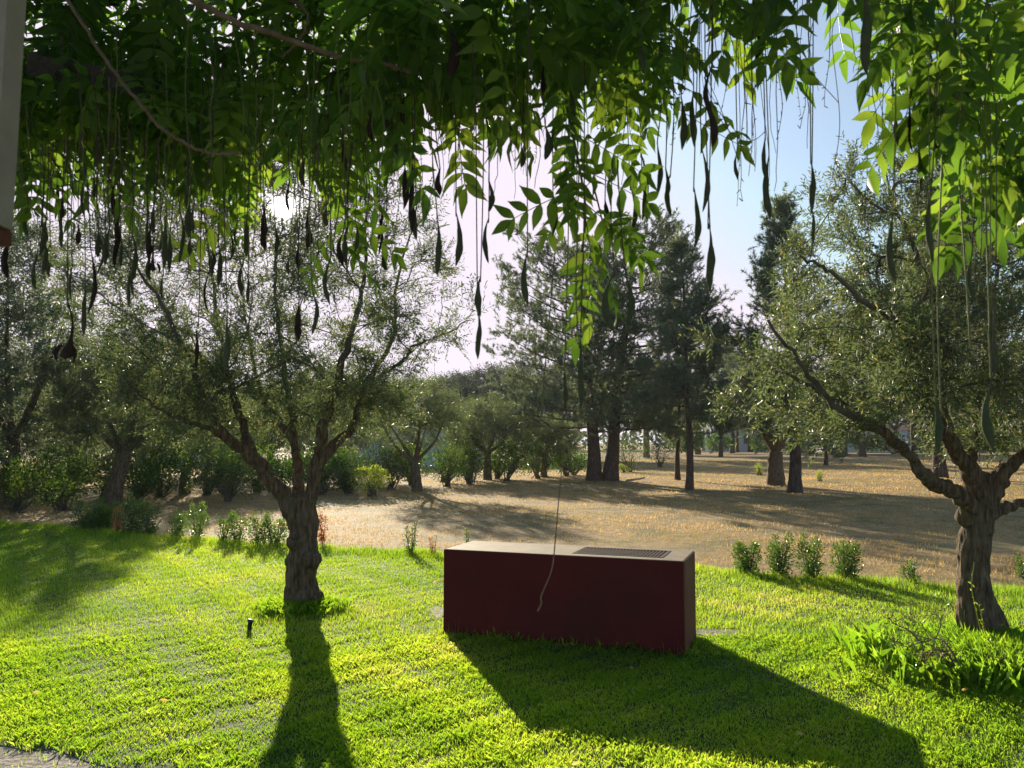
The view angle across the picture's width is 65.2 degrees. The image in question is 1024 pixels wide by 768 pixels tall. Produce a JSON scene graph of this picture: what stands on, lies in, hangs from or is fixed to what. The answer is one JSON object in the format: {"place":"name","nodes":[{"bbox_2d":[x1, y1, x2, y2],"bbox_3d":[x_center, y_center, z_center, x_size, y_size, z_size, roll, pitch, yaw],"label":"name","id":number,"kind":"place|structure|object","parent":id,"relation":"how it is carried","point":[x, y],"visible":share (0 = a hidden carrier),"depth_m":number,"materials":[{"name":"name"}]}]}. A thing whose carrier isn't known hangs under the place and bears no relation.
{"place":"outdoors","nodes":[
{"label":"outdoors","id":0,"kind":"place"},
{"bbox_2d":[0,745,117,767],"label":"path","id":1,"kind":"structure","parent":0,"point":[10,757],"depth_m":4.51,"materials":[{"name":"grey stone"}]},
{"bbox_2d":[27,0,172,98],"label":"pergola","id":2,"kind":"object","parent":1,"relation":"on","point":[39,64],"visible":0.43,"depth_m":2.18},
{"bbox_2d":[0,0,25,246],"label":"hanging panel","id":3,"kind":"object","parent":2,"relation":"hanging from","point":[12,21],"visible":1,"depth_m":1.19,"materials":[{"name":"fabric"}]},
{"bbox_2d":[0,0,1023,610],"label":"wisteria vine","id":4,"kind":"object","parent":2,"relation":"attached to","point":[200,134],"visible":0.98,"depth_m":1.82,"materials":[{"name":"green plant"}]},
{"bbox_2d":[0,443,1023,588],"bbox_3d":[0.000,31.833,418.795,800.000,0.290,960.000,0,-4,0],"label":"ground","id":5,"kind":"structure","parent":0,"point":[845,531],"depth_m":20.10,"materials":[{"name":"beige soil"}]},
{"bbox_2d":[0,272,38,447],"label":"dense tree","id":6,"kind":"object","parent":5,"relation":"on","point":[3,355],"visible":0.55,"depth_m":20.54,"materials":[{"name":"green plant"}]},
{"bbox_2d":[0,388,73,464],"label":"olive tree","id":7,"kind":"object","parent":5,"relation":"on","point":[24,438],"visible":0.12,"depth_m":30.89,"materials":[{"name":"green plant"}]},
{"bbox_2d":[0,453,84,512],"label":"bush","id":8,"kind":"object","parent":5,"relation":"on","point":[17,505],"visible":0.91,"depth_m":20.49,"materials":[{"name":"green plant"}]},
{"bbox_2d":[0,207,113,509],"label":"dense tree","id":9,"kind":"object","parent":5,"relation":"on","point":[13,435],"visible":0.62,"depth_m":21.11,"materials":[{"name":"green plant"}]},
{"bbox_2d":[21,455,99,500],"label":"bush","id":10,"kind":"object","parent":5,"relation":"on","point":[71,465],"visible":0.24,"depth_m":24.49,"materials":[{"name":"green plant"}]},
{"bbox_2d":[10,439,111,510],"bbox_3d":[-11.822,2.370,20.776,2.736,1.935,1.550,0,-4,0],"label":"bush","id":11,"kind":"object","parent":5,"relation":"on","point":[63,507],"visible":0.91,"depth_m":20.74,"materials":[{"name":"green plant"}]},
{"bbox_2d":[15,376,124,466],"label":"olive tree","id":12,"kind":"object","parent":5,"relation":"on","point":[112,422],"visible":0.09,"depth_m":33.33,"materials":[{"name":"green plant"}]},
{"bbox_2d":[35,439,108,498],"bbox_3d":[-13.838,2.672,25.359,2.547,1.998,1.972,0,-4,0],"label":"bush","id":13,"kind":"object","parent":5,"relation":"on","point":[97,464],"visible":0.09,"depth_m":25.10,"materials":[{"name":"green plant"}]},
{"bbox_2d":[68,496,110,529],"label":"young shrub","id":14,"kind":"object","parent":5,"relation":"on","point":[87,522],"visible":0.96,"depth_m":16.04,"materials":[{"name":"green plant"}]},
{"bbox_2d":[64,437,140,497],"bbox_3d":[-13.312,2.657,26.038,2.435,2.135,1.538,0,-4,0],"label":"bush","id":15,"kind":"object","parent":5,"relation":"on","point":[108,454],"visible":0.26,"depth_m":25.90,"materials":[{"name":"green plant"}]},
{"bbox_2d":[93,499,121,528],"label":"young shrub","id":16,"kind":"object","parent":5,"relation":"on","point":[110,509],"visible":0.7,"depth_m":16.19,"materials":[{"name":"green plant"}]},
{"bbox_2d":[21,307,218,507],"bbox_3d":[-10.767,0.757,22.214,5.345,5.667,5.032,0,-4,0],"label":"olive tree","id":17,"kind":"object","parent":5,"relation":"on","point":[123,449],"visible":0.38,"depth_m":21.54,"materials":[{"name":"green plant"}]},
{"bbox_2d":[99,455,179,503],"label":"bush","id":18,"kind":"object","parent":5,"relation":"on","point":[142,492],"visible":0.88,"depth_m":23.30,"materials":[{"name":"green plant"}]},
{"bbox_2d":[105,418,180,496],"bbox_3d":[-12.245,2.329,26.209,2.667,2.816,2.018,0,-4,0],"label":"bush","id":19,"kind":"object","parent":5,"relation":"on","point":[148,458],"visible":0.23,"depth_m":26.16,"materials":[{"name":"green plant"}]},
{"bbox_2d":[135,500,164,534],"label":"young shrub","id":20,"kind":"object","parent":5,"relation":"on","point":[150,524],"visible":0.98,"depth_m":15.32,"materials":[{"name":"green plant"}]},
{"bbox_2d":[124,439,206,496],"bbox_3d":[-11.549,2.759,26.529,3.287,2.028,1.773,0,-4,0],"label":"bush","id":21,"kind":"object","parent":5,"relation":"on","point":[169,476],"visible":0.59,"depth_m":26.28,"materials":[{"name":"green plant"}]},
{"bbox_2d":[110,370,263,493],"bbox_3d":[-11.266,1.625,27.897,5.120,4.737,5.167,0,-4,0],"label":"olive tree","id":22,"kind":"object","parent":5,"relation":"on","point":[181,490],"visible":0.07,"depth_m":27.68,"materials":[{"name":"green plant"}]},
{"bbox_2d":[176,423,249,495],"bbox_3d":[-10.168,2.549,27.073,2.746,2.506,1.457,-1,-4,8],"label":"bush","id":23,"kind":"object","parent":5,"relation":"on","point":[204,490],"visible":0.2,"depth_m":27.01,"materials":[{"name":"green plant"}]},
{"bbox_2d":[165,438,292,501],"bbox_3d":[-8.373,2.566,23.903,3.140,1.993,3.124,-4,-6,42],"label":"bush","id":24,"kind":"object","parent":5,"relation":"on","point":[239,485],"visible":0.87,"depth_m":23.65,"materials":[{"name":"green plant"}]},
{"bbox_2d":[223,419,281,491],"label":"bush","id":25,"kind":"object","parent":5,"relation":"on","point":[261,447],"visible":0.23,"depth_m":28.46,"materials":[{"name":"green plant"}]},
{"bbox_2d":[242,455,306,492],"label":"bush","id":26,"kind":"object","parent":5,"relation":"on","point":[290,472],"visible":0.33,"depth_m":25.61,"materials":[{"name":"green plant"}]},
{"bbox_2d":[219,379,331,459],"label":"olive tree","id":27,"kind":"object","parent":5,"relation":"on","point":[281,444],"visible":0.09,"depth_m":35.32,"materials":[{"name":"green plant"}]},
{"bbox_2d":[273,454,333,489],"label":"bush","id":28,"kind":"object","parent":5,"relation":"on","point":[289,457],"visible":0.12,"depth_m":29.62,"materials":[{"name":"green plant"}]},
{"bbox_2d":[290,441,355,494],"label":"bush","id":29,"kind":"object","parent":5,"relation":"on","point":[327,471],"visible":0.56,"depth_m":26.79,"materials":[{"name":"green plant"}]},
{"bbox_2d":[317,510,328,543],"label":"young shrub","id":30,"kind":"object","parent":5,"relation":"on","point":[321,536],"visible":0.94,"depth_m":14.10,"materials":[{"name":"red plant"}]},
{"bbox_2d":[299,421,347,486],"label":"bush","id":31,"kind":"object","parent":5,"relation":"on","point":[313,441],"visible":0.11,"depth_m":30.78,"materials":[{"name":"green plant"}]},
{"bbox_2d":[296,391,394,455],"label":"olive tree","id":32,"kind":"object","parent":5,"relation":"on","point":[353,442],"visible":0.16,"depth_m":39.05,"materials":[{"name":"green plant"}]},
{"bbox_2d":[322,445,377,492],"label":"bush","id":33,"kind":"object","parent":5,"relation":"on","point":[352,458],"visible":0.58,"depth_m":27.62,"materials":[{"name":"green plant"}]},
{"bbox_2d":[347,464,391,496],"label":"shrub","id":34,"kind":"object","parent":5,"relation":"on","point":[371,490],"visible":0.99,"depth_m":25.95,"materials":[{"name":"green plant"}]},
{"bbox_2d":[339,421,412,487],"bbox_3d":[-5.329,2.690,31.509,3.030,2.855,1.596,0,-4,0],"label":"bush","id":35,"kind":"object","parent":5,"relation":"on","point":[378,446],"visible":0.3,"depth_m":31.42,"materials":[{"name":"green plant"}]},
{"bbox_2d":[360,441,423,489],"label":"bush","id":36,"kind":"object","parent":5,"relation":"on","point":[397,455],"visible":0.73,"depth_m":29.82,"materials":[{"name":"green plant"}]},
{"bbox_2d":[340,426,450,466],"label":"house","id":37,"kind":"structure","parent":5,"relation":"on","point":[426,462],"depth_m":55.82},
{"bbox_2d":[383,440,431,484],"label":"bush","id":38,"kind":"object","parent":5,"relation":"on","point":[407,478],"visible":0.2,"depth_m":33.29,"materials":[{"name":"green plant"}]},
{"bbox_2d":[352,367,480,491],"bbox_3d":[-3.485,1.719,28.861,4.739,4.659,4.834,0,-4,0],"label":"olive tree","id":39,"kind":"object","parent":5,"relation":"on","point":[432,423],"visible":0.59,"depth_m":28.60,"materials":[{"name":"green plant"}]},
{"bbox_2d":[413,442,469,486],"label":"bush","id":40,"kind":"object","parent":5,"relation":"on","point":[447,479],"visible":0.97,"depth_m":31.98,"materials":[{"name":"green plant"}]},
{"bbox_2d":[421,421,483,482],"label":"bush","id":41,"kind":"object","parent":5,"relation":"on","point":[461,441],"visible":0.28,"depth_m":35.56,"materials":[{"name":"green plant"}]},
{"bbox_2d":[406,371,499,432],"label":"skyline tree","id":42,"kind":"object","parent":5,"relation":"on","point":[470,388],"visible":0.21,"depth_m":76.79,"materials":[{"name":"green plant"}]},
{"bbox_2d":[446,427,492,479],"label":"bush","id":43,"kind":"object","parent":5,"relation":"on","point":[475,446],"visible":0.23,"depth_m":37.45,"materials":[{"name":"green plant"}]},
{"bbox_2d":[445,443,495,483],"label":"bush","id":44,"kind":"object","parent":5,"relation":"on","point":[467,478],"visible":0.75,"depth_m":33.80,"materials":[{"name":"green plant"}]},
{"bbox_2d":[438,364,521,445],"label":"skyline tree","id":45,"kind":"object","parent":5,"relation":"on","point":[467,380],"visible":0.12,"depth_m":83.46,"materials":[{"name":"green plant"}]},
{"bbox_2d":[435,389,542,479],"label":"olive tree","id":46,"kind":"object","parent":5,"relation":"on","point":[494,426],"visible":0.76,"depth_m":37.21,"materials":[{"name":"green plant"}]},
{"bbox_2d":[480,438,522,478],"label":"bush","id":47,"kind":"object","parent":5,"relation":"on","point":[497,474],"visible":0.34,"depth_m":38.53,"materials":[{"name":"green plant"}]},
{"bbox_2d":[462,360,547,455],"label":"skyline tree","id":48,"kind":"object","parent":5,"relation":"on","point":[494,373],"visible":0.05,"depth_m":83.37,"materials":[{"name":"green plant"}]},
{"bbox_2d":[490,435,540,480],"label":"bush","id":49,"kind":"object","parent":5,"relation":"on","point":[517,458],"visible":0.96,"depth_m":36.12,"materials":[{"name":"green plant"}]},
{"bbox_2d":[23,396,1023,449],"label":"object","id":50,"kind":"object","parent":5,"relation":"on","point":[602,436],"visible":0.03,"depth_m":145.90,"materials":[{"name":"green plant"}]},
{"bbox_2d":[516,438,567,478],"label":"bush","id":51,"kind":"object","parent":5,"relation":"on","point":[536,473],"visible":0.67,"depth_m":38.76,"materials":[{"name":"green plant"}]},
{"bbox_2d":[506,414,585,476],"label":"olive tree","id":52,"kind":"object","parent":5,"relation":"on","point":[557,433],"visible":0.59,"depth_m":40.23,"materials":[{"name":"green plant"}]},
{"bbox_2d":[494,359,610,455],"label":"skyline tree","id":53,"kind":"object","parent":5,"relation":"on","point":[553,384],"visible":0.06,"depth_m":76.77,"materials":[{"name":"green plant"}]},
{"bbox_2d":[538,434,587,476],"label":"bush","id":54,"kind":"object","parent":5,"relation":"on","point":[565,471],"visible":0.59,"depth_m":41.14,"materials":[{"name":"green plant"}]},
{"bbox_2d":[549,450,587,474],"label":"bush","id":55,"kind":"object","parent":5,"relation":"on","point":[574,472],"visible":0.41,"depth_m":43.13,"materials":[{"name":"green plant"}]},
{"bbox_2d":[478,203,741,480],"bbox_3d":[4.628,-1.835,37.616,12.706,12.950,10.781,0,-4,0],"label":"pine tree","id":56,"kind":"object","parent":5,"relation":"on","point":[615,377],"visible":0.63,"depth_m":36.13,"materials":[{"name":"green plant"}]},
{"bbox_2d":[600,432,652,471],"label":"bush","id":57,"kind":"object","parent":5,"relation":"on","point":[628,453],"visible":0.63,"depth_m":47.99,"materials":[{"name":"green plant"}]},
{"bbox_2d":[600,372,701,457],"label":"skyline tree","id":58,"kind":"object","parent":5,"relation":"on","point":[648,445],"visible":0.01,"depth_m":82.47,"materials":[{"name":"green plant"}]},
{"bbox_2d":[638,431,682,466],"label":"bush","id":59,"kind":"object","parent":5,"relation":"on","point":[657,455],"visible":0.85,"depth_m":55.62,"materials":[{"name":"green plant"}]},
{"bbox_2d":[641,297,722,479],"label":"pine tree","id":60,"kind":"object","parent":5,"relation":"on","point":[675,436],"visible":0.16,"depth_m":37.67,"materials":[{"name":"green plant"}]},
{"bbox_2d":[617,223,747,489],"bbox_3d":[6.385,-1.062,29.972,4.695,10.243,4.974,-2,-5,25],"label":"pine tree","id":61,"kind":"object","parent":5,"relation":"on","point":[678,249],"visible":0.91,"depth_m":29.58,"materials":[{"name":"green plant"}]},
{"bbox_2d":[665,426,703,452],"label":"bush","id":62,"kind":"object","parent":5,"relation":"on","point":[695,441],"visible":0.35,"depth_m":91.85,"materials":[{"name":"green plant"}]},
{"bbox_2d":[704,432,735,453],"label":"bush","id":63,"kind":"object","parent":5,"relation":"on","point":[710,444],"visible":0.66,"depth_m":103.23,"materials":[{"name":"green plant"}]},
{"bbox_2d":[695,320,747,456],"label":"pine tree","id":64,"kind":"object","parent":5,"relation":"on","point":[731,365],"visible":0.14,"depth_m":85.38,"materials":[{"name":"green plant"}]},
{"bbox_2d":[705,426,768,451],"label":"shed","id":65,"kind":"structure","parent":5,"relation":"on","point":[743,445],"depth_m":124.68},
{"bbox_2d":[719,333,754,452],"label":"pine tree","id":66,"kind":"object","parent":5,"relation":"on","point":[733,439],"visible":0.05,"depth_m":107.70,"materials":[{"name":"green plant"}]},
{"bbox_2d":[747,433,773,453],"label":"bush","id":67,"kind":"object","parent":5,"relation":"on","point":[755,443],"visible":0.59,"depth_m":101.30,"materials":[{"name":"green plant"}]},
{"bbox_2d":[727,368,821,485],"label":"olive tree","id":68,"kind":"object","parent":5,"relation":"on","point":[775,476],"visible":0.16,"depth_m":32.67,"materials":[{"name":"green plant"}]},
{"bbox_2d":[720,180,856,492],"bbox_3d":[9.927,-1.662,28.353,4.675,11.207,4.998,0,-4,0],"label":"pine tree","id":69,"kind":"object","parent":5,"relation":"on","point":[783,214],"visible":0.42,"depth_m":28.33,"materials":[{"name":"green plant"}]},
{"bbox_2d":[800,413,870,464],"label":"pine tree","id":70,"kind":"object","parent":5,"relation":"on","point":[837,456],"visible":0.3,"depth_m":59.51,"materials":[{"name":"green plant"}]},
{"bbox_2d":[835,305,881,456],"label":"pine tree","id":71,"kind":"object","parent":5,"relation":"on","point":[862,450],"visible":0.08,"depth_m":84.33,"materials":[{"name":"green plant"}]},
{"bbox_2d":[806,425,930,451],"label":"house","id":72,"kind":"structure","parent":5,"relation":"on","point":[902,431],"depth_m":119.72,"materials":[{"name":"grey tile"}]},
{"bbox_2d":[852,432,885,453],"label":"bush","id":73,"kind":"object","parent":5,"relation":"on","point":[870,445],"visible":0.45,"depth_m":101.11,"materials":[{"name":"green plant"}]},
{"bbox_2d":[867,430,906,453],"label":"bush","id":74,"kind":"object","parent":5,"relation":"on","point":[888,448],"visible":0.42,"depth_m":102.12,"materials":[{"name":"green plant"}]},
{"bbox_2d":[852,382,929,453],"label":"skyline tree","id":75,"kind":"object","parent":5,"relation":"on","point":[894,427],"visible":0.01,"depth_m":103.40,"materials":[{"name":"green plant"}]},
{"bbox_2d":[906,427,931,452],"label":"bush","id":76,"kind":"object","parent":5,"relation":"on","point":[909,442],"visible":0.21,"depth_m":97.53,"materials":[{"name":"green plant"}]},
{"bbox_2d":[867,251,971,456],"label":"pine tree","id":77,"kind":"object","parent":5,"relation":"on","point":[912,429],"visible":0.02,"depth_m":54.55,"materials":[{"name":"green plant"}]},
{"bbox_2d":[857,172,1001,477],"bbox_3d":[21.104,-3.213,40.789,7.212,16.172,6.746,-2,-4,24],"label":"pine tree","id":78,"kind":"object","parent":5,"relation":"on","point":[941,470],"visible":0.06,"depth_m":39.92,"materials":[{"name":"green plant"}]},
{"bbox_2d":[873,176,1023,480],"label":"pine tree","id":79,"kind":"object","parent":5,"relation":"on","point":[943,307],"visible":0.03,"depth_m":36.58,"materials":[{"name":"green plant"}]},
{"bbox_2d":[1011,551,1023,577],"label":"young shrub","id":80,"kind":"object","parent":5,"relation":"on","point":[1019,560],"visible":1,"depth_m":10.52,"materials":[{"name":"green plant"}]},
{"bbox_2d":[0,522,1023,767],"bbox_3d":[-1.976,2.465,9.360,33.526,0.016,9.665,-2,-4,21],"label":"lawn","id":81,"kind":"structure","parent":0,"point":[312,756],"depth_m":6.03,"materials":[{"name":"plant"}]},
{"bbox_2d":[117,492,148,532],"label":"young shrub","id":82,"kind":"object","parent":81,"relation":"on","point":[127,509],"visible":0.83,"depth_m":15.51,"materials":[{"name":"green plant"}]},
{"bbox_2d":[165,508,188,536],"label":"young shrub","id":83,"kind":"object","parent":81,"relation":"on","point":[178,529],"visible":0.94,"depth_m":14.82,"materials":[{"name":"green plant"}]},
{"bbox_2d":[186,500,209,536],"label":"young shrub","id":84,"kind":"object","parent":81,"relation":"on","point":[198,526],"visible":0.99,"depth_m":14.83,"materials":[{"name":"green plant"}]},
{"bbox_2d":[216,514,233,540],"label":"young shrub","id":85,"kind":"object","parent":81,"relation":"on","point":[223,532],"visible":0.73,"depth_m":14.27,"materials":[{"name":"green plant"}]},
{"bbox_2d":[225,510,249,542],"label":"young shrub","id":86,"kind":"object","parent":81,"relation":"on","point":[238,535],"visible":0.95,"depth_m":14.14,"materials":[{"name":"green plant"}]},
{"bbox_2d":[246,510,271,544],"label":"young shrub","id":87,"kind":"object","parent":81,"relation":"on","point":[256,534],"visible":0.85,"depth_m":13.88,"materials":[{"name":"green plant"}]},
{"bbox_2d":[32,142,505,601],"bbox_3d":[-2.537,-0.110,8.838,4.971,5.350,3.877,0,-4,0],"label":"olive tree","id":88,"kind":"object","parent":81,"relation":"on","point":[298,510],"visible":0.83,"depth_m":8.47,"materials":[{"name":"green plant"}]},
{"bbox_2d":[260,510,288,544],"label":"young shrub","id":89,"kind":"object","parent":81,"relation":"on","point":[272,537],"visible":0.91,"depth_m":13.81,"materials":[{"name":"green plant"}]},
{"bbox_2d":[238,591,355,619],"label":"grass tuft","id":90,"kind":"object","parent":81,"relation":"on","point":[275,605],"visible":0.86,"depth_m":8.37,"materials":[{"name":"green plant"}]},
{"bbox_2d":[402,520,418,553],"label":"young shrub","id":91,"kind":"object","parent":81,"relation":"on","point":[411,549],"visible":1,"depth_m":12.69,"materials":[{"name":"green plant"}]},
{"bbox_2d":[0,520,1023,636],"bbox_3d":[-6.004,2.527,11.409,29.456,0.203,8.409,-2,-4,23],"label":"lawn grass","id":92,"kind":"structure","parent":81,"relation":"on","point":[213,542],"depth_m":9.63,"materials":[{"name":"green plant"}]},
{"bbox_2d":[33,577,1022,767],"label":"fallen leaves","id":93,"kind":"object","parent":81,"relation":"on","point":[602,712],"visible":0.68,"depth_m":5.61,"materials":[{"name":"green plant"}]},
{"bbox_2d":[443,541,695,655],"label":"barbecue block","id":94,"kind":"structure","parent":81,"relation":"on","point":[645,598],"depth_m":7.10,"materials":[{"name":"red paint"}]},
{"bbox_2d":[696,628,749,635],"bbox_3d":[1.942,2.331,7.557,0.550,0.001,0.331,2,-4,-20],"label":"slab","id":95,"kind":"object","parent":81,"relation":"on","point":[710,630],"visible":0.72,"depth_m":7.53,"materials":[{"name":"beige stone"}]},
{"bbox_2d":[731,540,762,573],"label":"young shrub","id":96,"kind":"object","parent":81,"relation":"on","point":[740,549],"visible":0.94,"depth_m":10.82,"materials":[{"name":"green plant"}]},
{"bbox_2d":[764,532,795,576],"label":"young shrub","id":97,"kind":"object","parent":81,"relation":"on","point":[781,563],"visible":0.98,"depth_m":10.61,"materials":[{"name":"green plant"}]},
{"bbox_2d":[794,529,826,579],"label":"young shrub","id":98,"kind":"object","parent":81,"relation":"on","point":[810,567],"visible":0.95,"depth_m":10.43,"materials":[{"name":"green plant"}]},
{"bbox_2d":[829,539,862,580],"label":"young shrub","id":99,"kind":"object","parent":81,"relation":"on","point":[844,570],"visible":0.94,"depth_m":10.31,"materials":[{"name":"green plant"}]},
{"bbox_2d":[677,112,1023,632],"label":"olive tree","id":100,"kind":"object","parent":81,"relation":"on","point":[978,495],"visible":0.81,"depth_m":6.92,"materials":[{"name":"green plant"}]},
{"bbox_2d":[896,559,922,583],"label":"young shrub","id":101,"kind":"object","parent":81,"relation":"on","point":[910,570],"visible":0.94,"depth_m":10.05,"materials":[{"name":"green plant"}]},
{"bbox_2d":[826,612,1023,699],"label":"leafy plant","id":102,"kind":"object","parent":81,"relation":"on","point":[986,671],"visible":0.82,"depth_m":6.22,"materials":[{"name":"green plant"}]},
{"bbox_2d":[868,588,1023,688],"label":"twig tangle","id":103,"kind":"object","parent":81,"relation":"on","point":[941,651],"visible":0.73,"depth_m":5.97,"materials":[{"name":"plant"}]},
{"bbox_2d":[968,562,1006,634],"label":"sucker shoots","id":104,"kind":"object","parent":81,"relation":"on","point":[976,610],"visible":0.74,"depth_m":6.73,"materials":[{"name":"green plant"}]},
{"bbox_2d":[0,0,1023,442],"label":"sky","id":105,"kind":"structure","parent":0,"point":[734,224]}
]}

